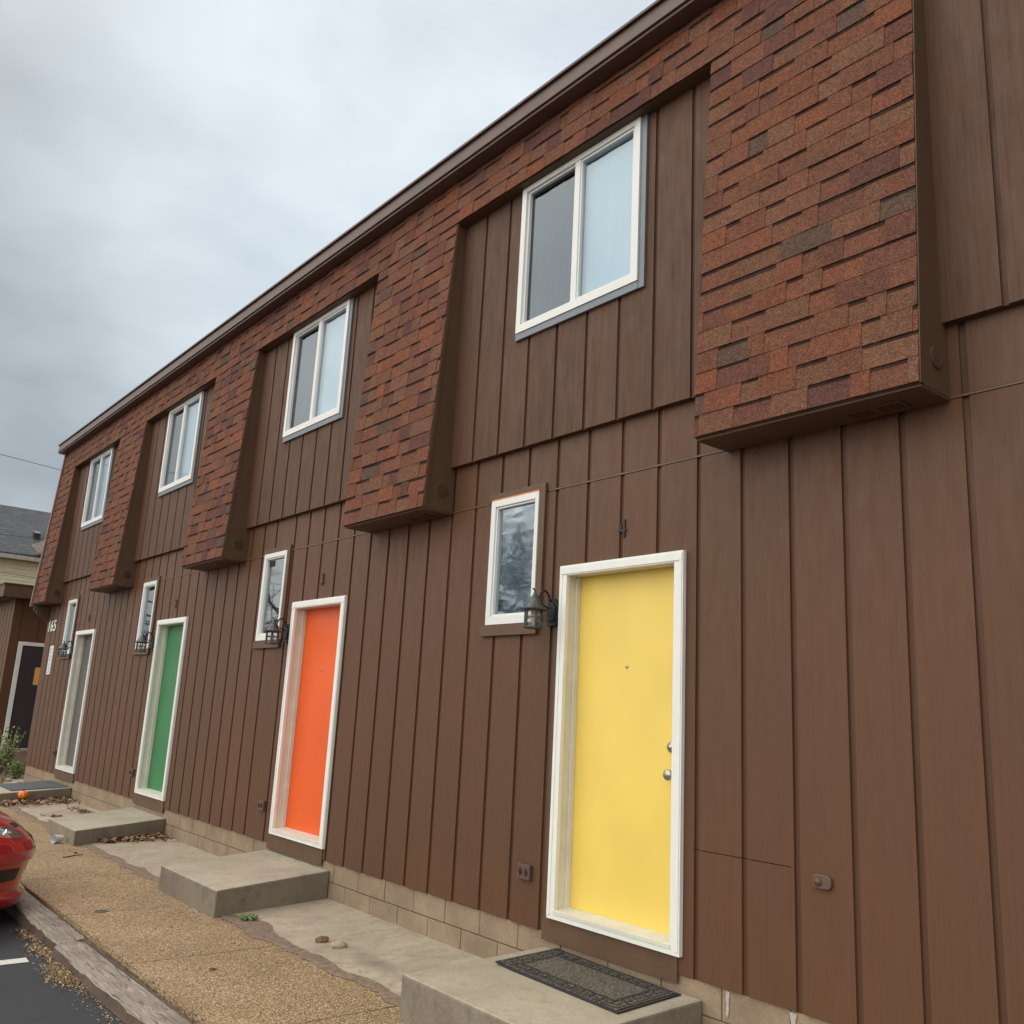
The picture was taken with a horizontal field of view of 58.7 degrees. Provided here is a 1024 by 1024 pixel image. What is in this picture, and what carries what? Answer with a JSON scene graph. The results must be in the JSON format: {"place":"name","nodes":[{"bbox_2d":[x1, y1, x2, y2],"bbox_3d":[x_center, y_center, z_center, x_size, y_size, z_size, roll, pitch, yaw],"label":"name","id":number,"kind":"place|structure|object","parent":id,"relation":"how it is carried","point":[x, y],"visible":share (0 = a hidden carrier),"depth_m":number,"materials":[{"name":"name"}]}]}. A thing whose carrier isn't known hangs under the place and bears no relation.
{"place":"outdoors","nodes":[
{"label":"outdoors","id":0,"kind":"place"},
{"bbox_2d":[0,454,59,469],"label":"overhead wire","id":1,"kind":"object","parent":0,"point":[31,462],"visible":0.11,"depth_m":27.58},
{"bbox_2d":[0,773,131,978],"bbox_3d":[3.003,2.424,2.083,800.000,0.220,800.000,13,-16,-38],"label":"ground","id":2,"kind":"structure","parent":0,"point":[7,776],"depth_m":17.29,"materials":[{"name":"soil"}]},
{"bbox_2d":[0,759,8,773],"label":"dead shrub","id":3,"kind":"object","parent":2,"relation":"on","point":[2,769],"visible":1,"depth_m":15.81,"materials":[{"name":"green plant"}]},
{"bbox_2d":[0,739,9,758],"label":"weedy shrub","id":4,"kind":"object","parent":2,"relation":"on","point":[2,756],"visible":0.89,"depth_m":16.64,"materials":[{"name":"green plant"}]},
{"bbox_2d":[0,726,26,778],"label":"weedy shrub","id":5,"kind":"object","parent":2,"relation":"on","point":[9,756],"visible":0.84,"depth_m":16.88,"materials":[{"name":"green plant"}]},
{"bbox_2d":[6,761,25,778],"bbox_3d":[-9.047,4.720,16.625,0.355,0.393,0.368,-3,-14,26],"label":"shrub","id":6,"kind":"object","parent":2,"relation":"on","point":[16,771],"visible":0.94,"depth_m":16.57,"materials":[{"name":"green plant"}]},
{"bbox_2d":[0,582,47,772],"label":"brown annex","id":7,"kind":"object","parent":2,"relation":"on","point":[23,627],"visible":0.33,"depth_m":19.00,"materials":[{"name":"brown wood"}]},
{"bbox_2d":[1,641,43,747],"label":"door","id":8,"kind":"structure","parent":7,"relation":"in","point":[31,657],"depth_m":18.96,"materials":[{"name":"black paint"}]},
{"bbox_2d":[33,667,39,684],"bbox_3d":[-9.961,3.464,19.188,0.200,0.360,0.003,13,-16,-38],"label":"door notice","id":9,"kind":"object","parent":8,"relation":"attached to","point":[36,676],"depth_m":19.15,"materials":[{"name":"orange paper"}]},
{"bbox_2d":[0,504,50,584],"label":"yellow house","id":10,"kind":"structure","parent":2,"relation":"on","point":[19,556],"depth_m":32.33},
{"bbox_2d":[3,890,84,950],"bbox_3d":[-3.760,3.174,7.063,0.217,0.261,2.465,13,-16,-38],"label":"kerb timber","id":11,"kind":"object","parent":2,"relation":"on","point":[48,928],"visible":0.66,"depth_m":6.62,"materials":[{"name":"grey wood"}]},
{"bbox_2d":[0,909,124,1023],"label":"car park asphalt","id":12,"kind":"object","parent":2,"relation":"on","point":[27,996],"depth_m":5.29,"materials":[{"name":"grey asphalt"}]},
{"bbox_2d":[0,958,28,964],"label":"parking line","id":13,"kind":"object","parent":12,"relation":"on","point":[12,961],"visible":1,"depth_m":5.89,"materials":[{"name":"paint"}]},
{"bbox_2d":[0,811,35,908],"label":"red car","id":14,"kind":"object","parent":12,"relation":"on","point":[17,846],"visible":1,"depth_m":6.80,"materials":[{"name":"paint"}]},
{"bbox_2d":[16,925,37,942],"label":"fallen leaves","id":15,"kind":"object","parent":12,"relation":"on","point":[28,934],"visible":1,"depth_m":6.50,"materials":[{"name":"brown plant"}]},
{"bbox_2d":[21,938,52,962],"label":"fallen leaves","id":16,"kind":"object","parent":12,"relation":"on","point":[44,950],"visible":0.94,"depth_m":6.14,"materials":[{"name":"beige plant"}]},
{"bbox_2d":[33,955,87,991],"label":"fallen leaves","id":17,"kind":"object","parent":12,"relation":"on","point":[66,973],"visible":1,"depth_m":5.62,"materials":[{"name":"beige plant"}]},
{"bbox_2d":[66,982,122,1023],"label":"fallen leaves","id":18,"kind":"object","parent":12,"relation":"on","point":[93,1005],"visible":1,"depth_m":5.16,"materials":[{"name":"brown plant"}]},
{"bbox_2d":[52,941,190,1023],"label":"kerb timber","id":19,"kind":"object","parent":2,"relation":"on","point":[124,997],"visible":0.85,"depth_m":5.24,"materials":[{"name":"grey wood"}]},
{"bbox_2d":[84,938,195,1023],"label":"path bed","id":20,"kind":"object","parent":2,"relation":"on","point":[136,979],"depth_m":5.37,"materials":[{"name":"gravel"}]},
{"bbox_2d":[21,883,206,1023],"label":"fallen leaves","id":21,"kind":"object","parent":20,"relation":"on","point":[109,956],"visible":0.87,"depth_m":5.64,"materials":[{"name":"brown plant"}]},
{"bbox_2d":[1,779,482,996],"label":"concrete apron","id":22,"kind":"object","parent":2,"relation":"on","point":[383,952],"visible":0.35,"depth_m":6.59,"materials":[{"name":"beige concrete"}]},
{"bbox_2d":[0,786,71,801],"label":"doorstep","id":23,"kind":"object","parent":22,"relation":"on","point":[6,794],"visible":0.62,"depth_m":13.32,"materials":[{"name":"concrete"}]},
{"bbox_2d":[0,780,67,790],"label":"doormat","id":24,"kind":"object","parent":23,"relation":"on","point":[45,784],"visible":1,"depth_m":13.78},
{"bbox_2d":[0,796,80,807],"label":"fallen leaves","id":25,"kind":"object","parent":22,"relation":"on","point":[36,801],"visible":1,"depth_m":12.99,"materials":[{"name":"brown plant"}]},
{"bbox_2d":[17,790,28,801],"bbox_3d":[-7.023,4.085,13.072,0.134,0.214,0.134,7,-13,-16],"label":"orange pumpkin","id":26,"kind":"object","parent":25,"relation":"on","point":[23,794],"visible":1,"depth_m":13.03,"materials":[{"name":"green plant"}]},
{"bbox_2d":[40,813,62,816],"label":"fallen leaves","id":27,"kind":"object","parent":22,"relation":"on","point":[52,815],"visible":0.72,"depth_m":11.81,"materials":[{"name":"brown plant"}]},
{"bbox_2d":[68,805,91,813],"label":"fallen leaves","id":28,"kind":"object","parent":22,"relation":"on","point":[83,811],"visible":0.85,"depth_m":12.35,"materials":[{"name":"brown plant"}]},
{"bbox_2d":[47,807,164,845],"bbox_3d":[-4.746,3.672,10.623,1.034,0.274,1.385,13,-16,-38],"label":"doorstep","id":29,"kind":"object","parent":22,"relation":"on","point":[82,829],"visible":0.66,"depth_m":10.34,"materials":[{"name":"concrete"}]},
{"bbox_2d":[98,832,174,842],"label":"fallen leaves","id":30,"kind":"object","parent":22,"relation":"on","point":[152,836],"visible":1,"depth_m":10.15,"materials":[{"name":"brown plant"}]},
{"bbox_2d":[158,850,328,917],"bbox_3d":[-2.277,3.133,7.698,1.014,0.304,1.318,13,-16,-38],"label":"doorstep","id":31,"kind":"object","parent":22,"relation":"on","point":[217,887],"visible":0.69,"depth_m":7.41,"materials":[{"name":"concrete"}]},
{"bbox_2d":[315,936,328,942],"bbox_3d":[-1.306,2.938,6.268,0.096,0.042,0.065,7,-13,-17],"label":"stone","id":32,"kind":"object","parent":22,"relation":"on","point":[322,939],"visible":1,"depth_m":6.25,"materials":[{"name":"brown stone"}]},
{"bbox_2d":[331,940,347,948],"bbox_3d":[-1.164,2.916,6.142,0.117,0.047,0.069,8,-13,-20],"label":"stone","id":33,"kind":"object","parent":22,"relation":"on","point":[340,944],"visible":1,"depth_m":6.12,"materials":[{"name":"beige stone"}]},
{"bbox_2d":[399,947,701,1023],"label":"doorstep","id":34,"kind":"object","parent":22,"relation":"on","point":[490,990],"visible":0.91,"depth_m":4.58,"materials":[{"name":"concrete"}]},
{"bbox_2d":[495,948,680,1013],"bbox_3d":[0.389,2.507,4.912,0.535,0.030,1.015,13,-16,-38],"label":"doormat","id":35,"kind":"object","parent":34,"relation":"on","point":[606,988],"visible":1,"depth_m":4.84,"materials":[{"name":"grey fabric"}]},
{"bbox_2d":[23,0,1023,1023],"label":"apartment building","id":36,"kind":"structure","parent":2,"relation":"on","point":[716,306],"depth_m":5.61,"materials":[{"name":"brown wood"}]},
{"bbox_2d":[46,646,53,673],"bbox_3d":[-8.071,2.587,15.914,0.018,0.495,0.220,13,-16,-38],"label":"wall sign","id":37,"kind":"object","parent":36,"relation":"attached to","point":[50,658],"visible":1,"depth_m":15.89,"materials":[{"name":"white plastic"}]},
{"bbox_2d":[48,620,56,631],"bbox_3d":[-8.180,2.029,16.215,0.008,0.198,0.496,13,-16,-38],"label":"address number","id":38,"kind":"object","parent":36,"relation":"attached to","point":[51,629],"visible":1,"depth_m":16.21,"materials":[{"name":"white plastic"}]},
{"bbox_2d":[57,640,73,656],"bbox_3d":[-7.259,2.222,14.801,0.245,0.266,0.180,13,-16,-38],"label":"wall lantern","id":39,"kind":"object","parent":36,"relation":"attached to","point":[63,646],"depth_m":14.77,"materials":[{"name":"black metal"}]},
{"bbox_2d":[59,595,80,658],"bbox_3d":[-7.398,1.942,15.297,0.090,1.041,0.639,13,-16,-38],"label":"window","id":40,"kind":"structure","parent":36,"relation":"in","point":[75,600],"depth_m":15.38,"materials":[{"name":"white plastic"}]},
{"bbox_2d":[55,629,96,773],"bbox_3d":[-6.773,2.944,14.281,0.174,2.160,1.042,13,-16,-38],"label":"door","id":41,"kind":"structure","parent":36,"relation":"in","point":[68,747],"depth_m":14.50,"materials":[{"name":"grey paint"}]},
{"bbox_2d":[81,447,114,530],"bbox_3d":[-6.932,-0.368,15.320,0.117,1.257,1.289,13,-16,-38],"label":"window","id":42,"kind":"structure","parent":36,"relation":"in","point":[100,472],"depth_m":15.35,"materials":[{"name":"white plastic"}]},
{"bbox_2d":[129,768,134,775],"bbox_3d":[-4.877,3.338,11.672,0.038,0.090,0.120,13,-16,-38],"label":"outlet box","id":43,"kind":"object","parent":36,"relation":"attached to","point":[131,771],"visible":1,"depth_m":11.64,"materials":[{"name":"paint"}]},
{"bbox_2d":[135,632,154,651],"bbox_3d":[-4.783,1.692,11.848,0.245,0.266,0.180,13,-16,-38],"label":"wall lantern","id":44,"kind":"object","parent":36,"relation":"attached to","point":[142,639],"depth_m":11.82,"materials":[{"name":"black metal"}]},
{"bbox_2d":[133,576,160,654],"bbox_3d":[-4.922,1.412,12.345,0.090,1.041,0.639,13,-16,-38],"label":"window","id":45,"kind":"structure","parent":36,"relation":"in","point":[153,583],"depth_m":12.43,"materials":[{"name":"white plastic"}]},
{"bbox_2d":[134,617,188,800],"bbox_3d":[-4.297,2.414,11.328,0.174,2.160,1.042,13,-16,-38],"label":"door","id":46,"kind":"structure","parent":36,"relation":"in","point":[153,767],"depth_m":11.51,"materials":[{"name":"green paint"}]},
{"bbox_2d":[158,390,205,496],"bbox_3d":[-4.456,-0.898,12.367,0.117,1.257,1.289,13,-16,-38],"label":"window","id":47,"kind":"structure","parent":36,"relation":"in","point":[185,420],"depth_m":12.38,"materials":[{"name":"white plastic"}]},
{"bbox_2d":[257,800,265,810],"bbox_3d":[-2.400,2.808,8.719,0.038,0.090,0.120,13,-16,-38],"label":"outlet box","id":48,"kind":"object","parent":36,"relation":"attached to","point":[262,805],"visible":1,"depth_m":8.69,"materials":[{"name":"paint"}]},
{"bbox_2d":[252,544,292,648],"bbox_3d":[-2.446,0.882,9.392,0.090,1.041,0.639,13,-16,-38],"label":"window","id":49,"kind":"structure","parent":36,"relation":"in","point":[279,558],"depth_m":9.46,"materials":[{"name":"white plastic"}]},
{"bbox_2d":[263,617,289,644],"bbox_3d":[-2.307,1.162,8.896,0.245,0.266,0.180,13,-16,-38],"label":"wall lantern","id":50,"kind":"object","parent":36,"relation":"attached to","point":[273,627],"depth_m":8.86,"materials":[{"name":"black metal"}]},
{"bbox_2d":[269,595,347,848],"bbox_3d":[-1.821,1.884,8.375,0.174,2.160,1.042,13,-16,-38],"label":"door","id":51,"kind":"structure","parent":36,"relation":"in","point":[307,729],"depth_m":8.51,"materials":[{"name":"orange paint"}]},
{"bbox_2d":[282,297,354,442],"bbox_3d":[-1.991,-1.431,9.405,0.086,1.257,1.289,13,-16,-38],"label":"window","id":52,"kind":"structure","parent":36,"relation":"in","point":[316,394],"depth_m":9.41,"materials":[{"name":"white plastic"}]},
{"bbox_2d":[480,482,547,636],"bbox_3d":[0.031,0.352,6.439,0.090,1.041,0.639,13,-16,-38],"label":"window","id":53,"kind":"structure","parent":36,"relation":"in","point":[525,509],"depth_m":6.48,"materials":[{"name":"white plastic"}]},
{"bbox_2d":[517,863,531,880],"bbox_3d":[0.076,2.278,5.766,0.038,0.090,0.120,13,-16,-38],"label":"outlet box","id":54,"kind":"object","parent":36,"relation":"attached to","point":[524,871],"visible":1,"depth_m":5.75,"materials":[{"name":"paint"}]},
{"bbox_2d":[520,588,558,628],"bbox_3d":[0.170,0.632,5.943,0.245,0.266,0.180,13,-16,-38],"label":"wall lantern","id":55,"kind":"object","parent":36,"relation":"attached to","point":[536,605],"depth_m":5.92,"materials":[{"name":"black metal"}]},
{"bbox_2d":[515,113,648,342],"bbox_3d":[0.485,-1.961,6.452,0.086,1.257,1.289,13,-16,-38],"label":"window","id":56,"kind":"structure","parent":36,"relation":"in","point":[583,239],"depth_m":6.43,"materials":[{"name":"white plastic"}]},
{"bbox_2d":[546,550,685,957],"bbox_3d":[0.656,1.354,5.422,0.174,2.160,1.042,13,-16,-38],"label":"door","id":57,"kind":"structure","parent":36,"relation":"in","point":[616,834],"depth_m":5.47,"materials":[{"name":"yellow paint"}]},
{"bbox_2d":[618,519,626,536],"bbox_3d":[0.685,0.102,5.655,0.008,0.111,0.066,13,-16,-38],"label":"house number","id":58,"kind":"object","parent":36,"relation":"attached to","point":[623,525],"visible":1,"depth_m":5.65,"materials":[{"name":"black metal"}]},
{"bbox_2d":[811,874,832,889],"bbox_3d":[1.435,1.718,4.228,0.034,0.066,0.104,13,-16,-38],"label":"wall fixture","id":59,"kind":"object","parent":36,"relation":"attached to","point":[822,881],"depth_m":4.22,"materials":[{"name":"paint"}]},
{"bbox_2d":[0,805,405,1023],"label":"aggregate path","id":60,"kind":"structure","parent":0,"point":[182,956],"depth_m":5.92,"materials":[{"name":"beige gravel"}]},
{"bbox_2d":[50,834,63,843],"bbox_3d":[-4.940,3.552,9.901,0.098,0.098,0.114,-3,-14,24],"label":"paper cup","id":61,"kind":"object","parent":60,"relation":"on","point":[54,838],"visible":1,"depth_m":9.88,"materials":[{"name":"white paper"}]},
{"bbox_2d":[94,910,107,912],"bbox_3d":[-3.109,3.020,6.889,0.096,0.004,0.096,13,-16,-38],"label":"metal cap","id":62,"kind":"object","parent":60,"relation":"on","point":[99,911],"visible":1,"depth_m":6.87,"materials":[{"name":"grey metal"}]},
{"bbox_2d":[0,804,400,1006],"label":"dirt strip","id":63,"kind":"object","parent":60,"relation":"on","point":[254,928],"visible":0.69,"depth_m":6.34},
{"bbox_2d":[235,914,258,919],"bbox_3d":[-1.988,3.046,6.853,0.152,0.028,0.214,13,-16,-38],"label":"weed","id":64,"kind":"object","parent":63,"relation":"on","point":[248,917],"visible":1,"depth_m":6.84,"materials":[{"name":"green plant"}]},
{"bbox_2d":[45,845,390,1018],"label":"fallen leaves","id":65,"kind":"object","parent":60,"relation":"on","point":[196,915],"visible":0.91,"depth_m":6.69,"materials":[{"name":"brown plant"}]},
{"bbox_2d":[0,0,655,512],"label":"sky","id":66,"kind":"structure","parent":0,"point":[165,164],"materials":[{"name":"grey"}]}
]}

